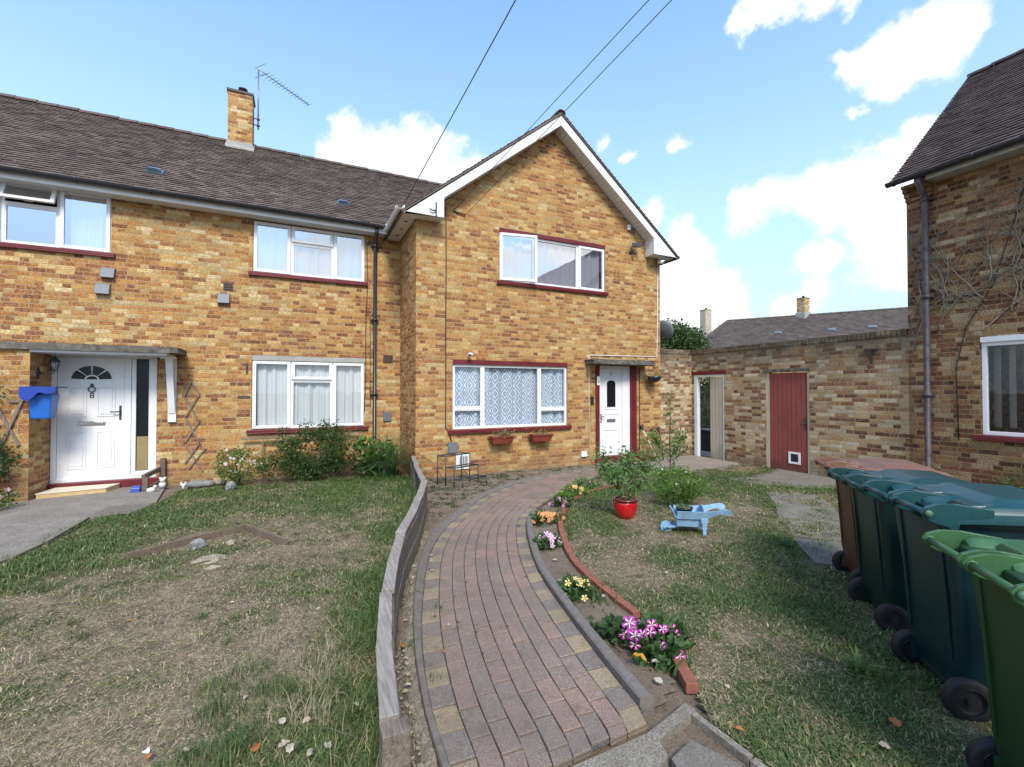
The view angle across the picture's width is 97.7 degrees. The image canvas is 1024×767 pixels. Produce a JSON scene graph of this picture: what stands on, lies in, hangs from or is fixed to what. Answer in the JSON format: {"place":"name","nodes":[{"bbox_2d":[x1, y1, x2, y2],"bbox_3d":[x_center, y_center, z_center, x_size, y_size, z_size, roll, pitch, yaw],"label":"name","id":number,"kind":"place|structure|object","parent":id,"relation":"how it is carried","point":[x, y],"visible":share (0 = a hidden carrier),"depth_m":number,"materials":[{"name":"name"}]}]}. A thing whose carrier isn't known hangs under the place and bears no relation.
{"place":"outdoors","nodes":[
{"label":"outdoors","id":0,"kind":"place"},
{"bbox_2d":[0,484,166,561],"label":"path","id":1,"kind":"structure","parent":0,"point":[25,524],"depth_m":6.01,"materials":[{"name":"grey concrete"}]},
{"bbox_2d":[0,488,19,507],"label":"geranium","id":2,"kind":"object","parent":1,"relation":"on","point":[8,494],"visible":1,"depth_m":6.21,"materials":[{"name":"green plant"}]},
{"bbox_2d":[0,373,26,491],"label":"climbing rose","id":3,"kind":"object","parent":1,"relation":"on","point":[7,460],"visible":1,"depth_m":6.41,"materials":[{"name":"green plant"}]},
{"bbox_2d":[35,483,119,498],"bbox_3d":[-6.892,1.717,7.138,0.879,0.092,0.474,0,-1,-26],"label":"wooden step","id":4,"kind":"object","parent":1,"relation":"on","point":[71,491],"visible":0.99,"depth_m":7.06,"materials":[{"name":"brown wood"}]},
{"bbox_2d":[94,503,155,514],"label":"slab","id":5,"kind":"structure","parent":1,"relation":"on","point":[123,508],"depth_m":6.16,"materials":[{"name":"concrete"}]},
{"bbox_2d":[130,485,141,492],"bbox_3d":[-6.072,1.712,7.233,0.120,0.116,0.135,0,-1,-26],"label":"blue crate","id":6,"kind":"object","parent":1,"relation":"on","point":[137,488],"visible":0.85,"depth_m":7.20,"materials":[{"name":"plastic"}]},
{"bbox_2d":[141,458,165,491],"bbox_3d":[-6.012,1.560,7.531,0.116,0.530,0.595,0,-1,-14],"label":"rail","id":7,"kind":"object","parent":1,"relation":"on","point":[161,469],"visible":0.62,"depth_m":7.51,"materials":[{"name":"brown wood"}]},
{"bbox_2d":[0,473,427,766],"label":"lawn","id":8,"kind":"structure","parent":0,"point":[113,626],"depth_m":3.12,"materials":[{"name":"green plant"}]},
{"bbox_2d":[188,538,207,549],"bbox_3d":[-3.253,1.676,4.645,0.170,0.135,0.136,0,-1,-26],"label":"rock","id":9,"kind":"object","parent":8,"relation":"on","point":[198,543],"visible":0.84,"depth_m":4.61,"materials":[{"name":"grey stone"}]},
{"bbox_2d":[126,524,288,559],"bbox_3d":[-3.070,1.684,4.542,0.940,0.100,1.127,-1,-1,35],"label":"timber edging","id":10,"kind":"object","parent":8,"relation":"on","point":[259,532],"visible":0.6,"depth_m":4.79,"materials":[{"name":"brown wood"}]},
{"bbox_2d":[192,554,226,563],"bbox_3d":[-2.915,1.695,4.320,0.317,0.062,0.223,0,-1,-26],"label":"rock","id":11,"kind":"object","parent":8,"relation":"on","point":[209,559],"visible":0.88,"depth_m":4.27,"materials":[{"name":"beige stone"}]},
{"bbox_2d":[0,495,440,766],"bbox_3d":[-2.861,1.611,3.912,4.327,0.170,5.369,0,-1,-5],"label":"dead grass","id":12,"kind":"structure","parent":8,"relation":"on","point":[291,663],"depth_m":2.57,"materials":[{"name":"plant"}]},
{"bbox_2d":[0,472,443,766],"bbox_3d":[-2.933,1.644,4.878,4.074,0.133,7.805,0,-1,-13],"label":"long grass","id":13,"kind":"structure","parent":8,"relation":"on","point":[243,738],"depth_m":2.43,"materials":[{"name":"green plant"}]},
{"bbox_2d":[225,481,235,490],"bbox_3d":[-4.604,1.683,7.325,0.152,0.174,0.145,-1,-1,31],"label":"garden ornament","id":14,"kind":"object","parent":8,"relation":"on","point":[230,485],"visible":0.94,"depth_m":7.28,"materials":[{"name":"grey stone"}]},
{"bbox_2d":[213,540,270,553],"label":"weeds","id":15,"kind":"object","parent":8,"relation":"on","point":[243,547],"visible":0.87,"depth_m":4.66,"materials":[{"name":"green plant"}]},
{"bbox_2d":[302,427,463,477],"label":"ornamental grass","id":16,"kind":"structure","parent":8,"relation":"on","point":[391,464],"depth_m":8.44,"materials":[{"name":"green plant"}]},
{"bbox_2d":[39,453,771,766],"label":"ground","id":17,"kind":"structure","parent":0,"point":[678,697],"depth_m":2.35,"materials":[{"name":"soil"}]},
{"bbox_2d":[0,511,131,564],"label":"path edging","id":18,"kind":"object","parent":17,"relation":"on","point":[62,531],"visible":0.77,"depth_m":4.98,"materials":[{"name":"concrete"}]},
{"bbox_2d":[186,480,214,488],"bbox_3d":[-5.357,1.734,7.702,0.420,0.144,0.210,0,-1,-26],"label":"rock","id":19,"kind":"object","parent":17,"relation":"on","point":[199,483],"visible":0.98,"depth_m":7.64,"materials":[{"name":"grey stone"}]},
{"bbox_2d":[0,87,442,501],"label":"terraced house","id":20,"kind":"structure","parent":17,"relation":"on","point":[241,281],"depth_m":8.12,"materials":[{"name":"brick"}]},
{"bbox_2d":[0,399,22,479],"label":"trellis","id":21,"kind":"object","parent":20,"relation":"attached to","point":[8,426],"visible":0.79,"depth_m":6.55,"materials":[{"name":"brown wood"}]},
{"bbox_2d":[19,387,67,418],"bbox_3d":[-7.086,0.288,6.778,0.400,0.480,0.405,0,-1,-26],"label":"post box","id":22,"kind":"object","parent":20,"relation":"attached to","point":[43,402],"visible":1,"depth_m":6.68,"materials":[{"name":"blue plastic"}]},
{"bbox_2d":[36,356,59,378],"bbox_3d":[-7.162,-0.255,6.930,0.263,0.360,0.130,0,-1,-26],"label":"wall lantern","id":23,"kind":"object","parent":20,"relation":"attached to","point":[55,359],"depth_m":6.92,"materials":[{"name":"black plastic"}]},
{"bbox_2d":[0,182,114,257],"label":"window","id":24,"kind":"structure","parent":20,"relation":"in","point":[80,224],"depth_m":7.29,"materials":[{"name":"white plastic"}]},
{"bbox_2d":[47,355,159,489],"bbox_3d":[-6.788,0.651,7.564,1.500,2.288,0.155,0,-1,-26],"label":"door","id":25,"kind":"structure","parent":20,"relation":"in","point":[99,426],"depth_m":7.53,"materials":[{"name":"white plastic"}]},
{"bbox_2d":[183,381,205,471],"bbox_3d":[-5.682,0.772,8.016,0.349,1.631,0.022,0,-1,-26],"label":"trellis","id":26,"kind":"object","parent":20,"relation":"attached to","point":[192,430],"visible":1,"depth_m":8.00,"materials":[{"name":"brown wood"}]},
{"bbox_2d":[253,63,309,129],"bbox_3d":[-5.844,-6.895,11.407,0.400,1.554,1.501,0,-1,20],"label":"tv aerial","id":27,"kind":"object","parent":20,"relation":"attached to","point":[258,120],"visible":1,"depth_m":10.84,"materials":[{"name":"metal"}]},
{"bbox_2d":[246,355,367,433],"bbox_3d":[-4.012,0.213,8.916,2.190,1.485,0.222,0,-1,-26],"label":"window","id":28,"kind":"structure","parent":20,"relation":"in","point":[290,389],"depth_m":8.92,"materials":[{"name":"white plastic"}]},
{"bbox_2d":[248,221,367,285],"bbox_3d":[-4.002,-2.565,8.925,2.160,1.060,0.155,0,-1,-26],"label":"window","id":29,"kind":"structure","parent":20,"relation":"in","point":[279,250],"depth_m":8.91,"materials":[{"name":"white plastic"}]},
{"bbox_2d":[205,445,268,485],"bbox_3d":[-4.756,1.423,7.781,0.994,0.719,0.721,0,-1,-26],"label":"rose bush","id":30,"kind":"object","parent":17,"relation":"on","point":[236,474],"visible":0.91,"depth_m":7.72,"materials":[{"name":"green plant"}]},
{"bbox_2d":[241,432,360,478],"bbox_3d":[-4.040,1.385,8.702,2.111,0.815,0.046,0,-1,-26],"label":"plant support","id":31,"kind":"object","parent":17,"relation":"on","point":[262,437],"visible":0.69,"depth_m":8.40,"materials":[{"name":"brown wood"}]},
{"bbox_2d":[251,416,359,482],"bbox_3d":[-3.655,1.208,8.247,2.000,1.199,0.988,0,-1,-26],"label":"garden shrub","id":32,"kind":"object","parent":17,"relation":"on","point":[291,456],"visible":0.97,"depth_m":8.14,"materials":[{"name":"green plant"}]},
{"bbox_2d":[346,434,398,475],"bbox_3d":[-2.708,1.415,8.647,0.992,0.886,0.916,0,-1,-26],"label":"broadleaf plant","id":33,"kind":"object","parent":17,"relation":"on","point":[358,451],"visible":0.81,"depth_m":8.48,"materials":[{"name":"green plant"}]},
{"bbox_2d":[376,456,427,766],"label":"fence","id":34,"kind":"object","parent":17,"relation":"on","point":[394,739],"visible":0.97,"depth_m":2.37,"materials":[{"name":"grey wood"}]},
{"bbox_2d":[396,531,429,766],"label":"gravel","id":35,"kind":"structure","parent":17,"relation":"on","point":[407,705],"depth_m":2.45,"materials":[{"name":"beige gravel"}]},
{"bbox_2d":[404,524,438,766],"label":"kerb haunch","id":36,"kind":"object","parent":17,"relation":"on","point":[428,755],"visible":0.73,"depth_m":2.37,"materials":[{"name":"concrete"}]},
{"bbox_2d":[395,464,594,654],"bbox_3d":[-0.742,1.751,6.865,3.027,0.024,7.630,0,-1,21],"label":"bare bed","id":37,"kind":"object","parent":17,"relation":"on","point":[433,522],"visible":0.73,"depth_m":7.14,"materials":[{"name":"soil"}]},
{"bbox_2d":[395,532,430,766],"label":"dead grass","id":38,"kind":"structure","parent":37,"relation":"on","point":[402,618],"depth_m":2.80,"materials":[{"name":"plant"}]},
{"bbox_2d":[437,452,486,487],"bbox_3d":[-0.877,1.519,7.867,0.546,0.541,0.696,-1,-1,43],"label":"plant stand","id":39,"kind":"object","parent":37,"relation":"on","point":[461,467],"visible":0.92,"depth_m":7.81,"materials":[{"name":"metal"}]},
{"bbox_2d":[427,465,582,516],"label":"weeds","id":40,"kind":"object","parent":37,"relation":"on","point":[452,487],"visible":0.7,"depth_m":7.58,"materials":[{"name":"green plant"}]},
{"bbox_2d":[413,466,611,766],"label":"kerb","id":41,"kind":"structure","parent":17,"relation":"on","point":[437,744],"depth_m":3.33,"materials":[{"name":"concrete"}]},
{"bbox_2d":[383,109,680,477],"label":"gabled house","id":42,"kind":"structure","parent":17,"relation":"on","point":[529,281],"depth_m":9.43,"materials":[{"name":"brick"}]},
{"bbox_2d":[382,0,515,243],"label":"overhead wire","id":43,"kind":"object","parent":42,"relation":"attached to","point":[459,102],"visible":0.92,"depth_m":6.31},
{"bbox_2d":[488,426,514,443],"bbox_3d":[-0.168,1.024,8.909,0.549,0.343,0.257,0,-1,-26],"label":"window box","id":44,"kind":"object","parent":42,"relation":"attached to","point":[501,438],"visible":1,"depth_m":8.87,"materials":[{"name":"plastic"}]},
{"bbox_2d":[447,359,571,433],"bbox_3d":[-0.003,0.262,9.261,2.800,1.442,0.221,0,-1,-26],"label":"window","id":45,"kind":"structure","parent":42,"relation":"in","point":[491,394],"depth_m":9.27,"materials":[{"name":"white plastic"}]},
{"bbox_2d":[526,426,553,441],"bbox_3d":[0.559,1.035,9.272,0.626,0.331,0.229,0,-1,-26],"label":"window box","id":46,"kind":"object","parent":42,"relation":"attached to","point":[541,437],"visible":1,"depth_m":9.24,"materials":[{"name":"plastic"}]},
{"bbox_2d":[453,0,648,210],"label":"overhead wire","id":47,"kind":"object","parent":42,"relation":"attached to","point":[561,94],"visible":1,"depth_m":5.67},
{"bbox_2d":[497,227,608,295],"bbox_3d":[0.938,-2.595,9.700,2.760,1.167,0.323,0,-1,-26],"label":"window","id":48,"kind":"structure","parent":42,"relation":"in","point":[526,259],"depth_m":9.69,"materials":[{"name":"white plastic"}]},
{"bbox_2d":[469,0,671,210],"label":"overhead wire","id":49,"kind":"object","parent":42,"relation":"attached to","point":[579,96],"visible":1,"depth_m":5.61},
{"bbox_2d":[595,365,653,463],"bbox_3d":[2.572,0.706,10.349,1.510,2.223,0.380,0,-1,-26],"label":"door","id":50,"kind":"structure","parent":42,"relation":"in","point":[616,394],"depth_m":10.41,"materials":[{"name":"white plastic"}]},
{"bbox_2d":[646,366,665,382],"bbox_3d":[3.415,-0.227,10.611,0.494,0.417,0.616,0,-1,-26],"label":"hanging basket","id":51,"kind":"object","parent":42,"relation":"attached to","point":[655,378],"visible":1,"depth_m":10.51,"materials":[{"name":"black plastic"}]},
{"bbox_2d":[660,320,673,339],"bbox_3d":[3.794,-1.367,11.546,0.703,0.507,0.438,0,-1,4],"label":"satellite dish","id":52,"kind":"object","parent":42,"relation":"attached to","point":[666,330],"visible":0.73,"depth_m":11.42,"materials":[{"name":"grey metal"}]},
{"bbox_2d":[526,509,653,716],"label":"kerb","id":53,"kind":"structure","parent":17,"relation":"on","point":[640,695],"depth_m":2.85,"materials":[{"name":"concrete"}]},
{"bbox_2d":[558,485,639,620],"bbox_3d":[0.962,1.727,5.551,0.807,0.085,4.568,0,-1,11],"label":"brick edging","id":54,"kind":"object","parent":17,"relation":"on","point":[623,604],"visible":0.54,"depth_m":3.93,"materials":[{"name":"red brick"}]},
{"bbox_2d":[533,472,675,706],"bbox_3d":[1.345,1.735,5.983,1.964,0.027,7.267,0,-1,23],"label":"flower bed","id":55,"kind":"object","parent":17,"relation":"on","point":[560,566],"visible":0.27,"depth_m":3.31,"materials":[{"name":"soil"}]},
{"bbox_2d":[529,508,564,526],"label":"flower clump","id":56,"kind":"object","parent":55,"relation":"on","point":[540,516],"visible":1,"depth_m":5.49,"materials":[{"name":"orange plant"}]},
{"bbox_2d":[532,531,562,550],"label":"flower clump","id":57,"kind":"object","parent":55,"relation":"on","point":[552,542],"visible":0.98,"depth_m":4.63,"materials":[{"name":"pink plant"}]},
{"bbox_2d":[549,494,573,507],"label":"flower clump","id":58,"kind":"object","parent":55,"relation":"on","point":[564,501],"visible":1,"depth_m":6.25,"materials":[{"name":"green plant"}]},
{"bbox_2d":[553,490,577,503],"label":"flower clump","id":59,"kind":"object","parent":55,"relation":"on","point":[566,493],"visible":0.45,"depth_m":6.57,"materials":[{"name":"green plant"}]},
{"bbox_2d":[561,482,589,494],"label":"flower clump","id":60,"kind":"object","parent":55,"relation":"on","point":[570,488],"visible":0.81,"depth_m":7.00,"materials":[{"name":"green plant"}]},
{"bbox_2d":[557,573,617,610],"bbox_3d":[0.589,1.635,3.569,0.498,0.218,0.464,-1,-1,31],"label":"flower clump","id":61,"kind":"object","parent":55,"relation":"on","point":[582,587],"visible":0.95,"depth_m":3.54,"materials":[{"name":"green plant"}]},
{"bbox_2d":[572,473,603,489],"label":"flower clump","id":62,"kind":"object","parent":55,"relation":"on","point":[592,484],"visible":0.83,"depth_m":7.44,"materials":[{"name":"green plant"}]},
{"bbox_2d":[597,462,636,480],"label":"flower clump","id":63,"kind":"object","parent":55,"relation":"on","point":[628,477],"visible":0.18,"depth_m":8.21,"materials":[{"name":"green plant"}]},
{"bbox_2d":[587,607,695,675],"bbox_3d":[0.875,1.611,2.878,0.583,0.261,0.663,0,-1,-26],"label":"flower clump","id":64,"kind":"object","parent":55,"relation":"on","point":[664,651],"visible":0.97,"depth_m":2.81,"materials":[{"name":"green plant"}]},
{"bbox_2d":[647,386,692,471],"bbox_3d":[3.087,0.927,8.705,0.942,1.770,0.689,0,-1,-26],"label":"sapling","id":65,"kind":"object","parent":55,"relation":"on","point":[655,437],"visible":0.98,"depth_m":8.71,"materials":[{"name":"green plant"}]},
{"bbox_2d":[648,462,695,480],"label":"flower clump","id":66,"kind":"object","parent":55,"relation":"on","point":[679,472],"visible":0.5,"depth_m":8.34,"materials":[{"name":"green plant"}]},
{"bbox_2d":[572,733,667,766],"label":"slab","id":67,"kind":"structure","parent":17,"relation":"on","point":[644,750],"depth_m":1.99,"materials":[{"name":"concrete"}]},
{"bbox_2d":[594,455,746,471],"bbox_3d":[3.547,1.803,9.917,3.090,0.020,1.710,0,-1,-26],"label":"concrete apron","id":68,"kind":"object","parent":17,"relation":"on","point":[696,462],"visible":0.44,"depth_m":10.04,"materials":[{"name":"grey concrete"}]},
{"bbox_2d":[639,431,665,461],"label":"wall plant","id":69,"kind":"object","parent":68,"relation":"on","point":[644,442],"depth_m":10.31,"materials":[{"name":"green plant"}]},
{"bbox_2d":[673,659,697,693],"bbox_3d":[0.987,1.667,2.555,0.068,0.063,0.224,0,-1,1],"label":"loose brick","id":70,"kind":"object","parent":17,"relation":"on","point":[687,680],"visible":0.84,"depth_m":2.50,"materials":[{"name":"brick"}]},
{"bbox_2d":[660,316,716,350],"bbox_3d":[6.473,-0.321,17.613,2.960,4.704,3.110,-1,-1,34],"label":"tree","id":71,"kind":"object","parent":17,"relation":"on","point":[684,337],"visible":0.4,"depth_m":16.85,"materials":[{"name":"green plant"}]},
{"bbox_2d":[646,703,766,766],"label":"edging","id":72,"kind":"object","parent":17,"relation":"on","point":[668,729],"visible":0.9,"depth_m":2.14,"materials":[{"name":"concrete"}]},
{"bbox_2d":[672,740,740,766],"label":"drain slab","id":73,"kind":"structure","parent":17,"relation":"on","point":[690,753],"depth_m":1.98,"materials":[{"name":"grey concrete"}]},
{"bbox_2d":[723,469,835,488],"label":"pavement slab","id":74,"kind":"structure","parent":17,"relation":"on","point":[793,478],"depth_m":8.20,"materials":[{"name":"grey concrete"}]},
{"bbox_2d":[660,328,909,476],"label":"garden wall","id":75,"kind":"structure","parent":17,"relation":"on","point":[845,396],"depth_m":9.02,"materials":[{"name":"brick"}]},
{"bbox_2d":[710,377,722,459],"bbox_3d":[4.949,0.849,10.778,0.031,1.990,0.435,0,-1,-18],"label":"gate door","id":76,"kind":"structure","parent":75,"relation":"in","point":[716,384],"depth_m":10.78,"materials":[{"name":"beige wood"}]},
{"bbox_2d":[769,372,807,473],"bbox_3d":[5.649,0.809,9.168,0.099,2.060,0.785,0,-1,-26],"label":"door","id":77,"kind":"structure","parent":75,"relation":"in","point":[788,391],"depth_m":9.15,"materials":[{"name":"red wood"}]},
{"bbox_2d":[767,492,834,508],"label":"pavement slab","id":78,"kind":"structure","parent":17,"relation":"on","point":[795,502],"depth_m":6.72,"materials":[{"name":"grey concrete"}]},
{"bbox_2d":[699,296,907,385],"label":"distant house","id":79,"kind":"structure","parent":17,"relation":"on","point":[803,322],"depth_m":33.43,"materials":[{"name":"tile"}]},
{"bbox_2d":[783,519,840,541],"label":"pavement slab","id":80,"kind":"structure","parent":17,"relation":"on","point":[830,531],"depth_m":5.20,"materials":[{"name":"grey concrete"}]},
{"bbox_2d":[884,48,1023,487],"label":"brick house","id":81,"kind":"structure","parent":17,"relation":"on","point":[966,406],"depth_m":6.82,"materials":[{"name":"brick"}]},
{"bbox_2d":[908,159,1023,350],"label":"dead creeper","id":82,"kind":"object","parent":81,"relation":"attached to","point":[1014,270],"visible":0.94,"depth_m":6.64,"materials":[{"name":"brown plant"}]},
{"bbox_2d":[973,334,1023,442],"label":"window","id":83,"kind":"structure","parent":81,"relation":"in","point":[988,435],"depth_m":6.50,"materials":[{"name":"white plastic"}]},
{"bbox_2d":[983,461,1023,488],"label":"wall plant","id":84,"kind":"object","parent":17,"relation":"on","point":[1011,481],"depth_m":6.09,"materials":[{"name":"green plant"}]},
{"bbox_2d":[0,0,1023,330],"label":"sky","id":85,"kind":"structure","parent":0,"point":[762,140],"materials":[{"name":"blue"}]},
{"bbox_2d":[422,469,646,766],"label":"path","id":86,"kind":"structure","parent":0,"point":[571,676],"depth_m":2.72,"materials":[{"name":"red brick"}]},
{"bbox_2d":[421,476,644,718],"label":"weeds","id":87,"kind":"object","parent":86,"relation":"on","point":[501,626],"visible":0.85,"depth_m":3.18,"materials":[{"name":"green plant"}]},
{"bbox_2d":[701,428,710,450],"bbox_3d":[5.395,1.536,12.266,0.390,0.580,0.440,0,-1,-26],"label":"storage box","id":88,"kind":"object","parent":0,"point":[705,439],"visible":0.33,"depth_m":12.15,"materials":[{"name":"metal"}]},
{"bbox_2d":[701,450,710,456],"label":"yard","id":89,"kind":"structure","parent":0,"point":[705,453],"depth_m":11.67,"materials":[{"name":"grey concrete"}]},
{"bbox_2d":[700,387,709,427],"bbox_3d":[6.582,0.980,14.506,0.080,1.800,4.500,0,-1,-26],"label":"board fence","id":90,"kind":"object","parent":89,"relation":"on","point":[706,403],"depth_m":14.80,"materials":[{"name":"brown wood"}]},
{"bbox_2d":[700,377,713,427],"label":"garden shrub","id":91,"kind":"object","parent":89,"relation":"on","point":[705,385],"visible":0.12,"depth_m":13.03,"materials":[{"name":"green plant"}]},
{"bbox_2d":[556,464,992,766],"bbox_3d":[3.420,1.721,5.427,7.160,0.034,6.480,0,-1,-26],"label":"lawn","id":92,"kind":"structure","parent":0,"point":[723,641],"depth_m":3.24,"materials":[{"name":"green plant"}]},
{"bbox_2d":[2,462,840,572],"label":"grass tufts","id":93,"kind":"object","parent":92,"relation":"on","point":[706,470],"visible":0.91,"depth_m":5.88,"materials":[{"name":"green plant"}]},
{"bbox_2d":[588,437,670,518],"bbox_3d":[1.515,1.212,5.818,0.976,1.063,0.811,0,-1,-26],"label":"potted plant","id":94,"kind":"object","parent":92,"relation":"on","point":[625,506],"visible":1,"depth_m":5.74,"materials":[{"name":"green plant"}]},
{"bbox_2d":[649,462,713,505],"bbox_3d":[2.414,1.450,6.415,0.883,0.622,0.909,0,-1,16],"label":"leafy plant","id":95,"kind":"object","parent":92,"relation":"on","point":[689,489],"visible":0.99,"depth_m":6.26,"materials":[{"name":"green plant"}]},
{"bbox_2d":[660,503,732,535],"bbox_3d":[2.111,1.571,5.183,0.753,0.335,0.333,0,-1,11],"label":"wheelbarrow planter","id":96,"kind":"object","parent":92,"relation":"on","point":[698,516],"visible":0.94,"depth_m":5.10,"materials":[{"name":"blue paint"}]},
{"bbox_2d":[676,502,692,511],"bbox_3d":[2.004,1.458,5.207,0.192,0.163,0.199,0,-1,-3],"label":"plant pot","id":97,"kind":"object","parent":96,"relation":"on","point":[683,507],"visible":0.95,"depth_m":5.18,"materials":[{"name":"black plastic"}]},
{"bbox_2d":[778,537,794,548],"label":"grass tuft","id":98,"kind":"object","parent":92,"relation":"on","point":[788,544],"visible":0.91,"depth_m":4.69,"materials":[{"name":"green plant"}]},
{"bbox_2d":[775,503,839,523],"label":"pavement slab","id":99,"kind":"structure","parent":92,"relation":"on","point":[793,508],"depth_m":5.90,"materials":[{"name":"grey concrete"}]},
{"bbox_2d":[793,538,842,566],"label":"pavement slab","id":100,"kind":"structure","parent":92,"relation":"on","point":[823,560],"depth_m":4.57,"materials":[{"name":"grey concrete"}]},
{"bbox_2d":[842,644,883,676],"bbox_3d":[2.015,1.615,2.597,0.229,0.142,0.190,0,-1,22],"label":"grass tuft","id":101,"kind":"object","parent":92,"relation":"on","point":[855,664],"visible":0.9,"depth_m":2.59,"materials":[{"name":"green plant"}]},
{"bbox_2d":[814,457,952,581],"bbox_3d":[3.120,1.189,3.807,0.785,1.062,0.634,0,-1,20],"label":"wheelie bin","id":102,"kind":"object","parent":92,"relation":"on","point":[845,559],"visible":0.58,"depth_m":3.87,"materials":[{"name":"plastic"}]},
{"bbox_2d":[826,468,970,631],"bbox_3d":[2.836,1.180,3.224,0.785,1.062,0.634,0,-1,17],"label":"wheelie bin","id":103,"kind":"object","parent":92,"relation":"on","point":[879,584],"visible":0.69,"depth_m":3.14,"materials":[{"name":"plastic"}]},
{"bbox_2d":[860,480,1023,722],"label":"wheelie bin","id":104,"kind":"object","parent":92,"relation":"on","point":[941,639],"visible":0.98,"depth_m":2.34,"materials":[{"name":"plastic"}]},
{"bbox_2d":[921,529,1023,766],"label":"wheelie bin","id":105,"kind":"object","parent":92,"relation":"on","point":[993,566],"visible":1,"depth_m":1.77,"materials":[{"name":"plastic"}]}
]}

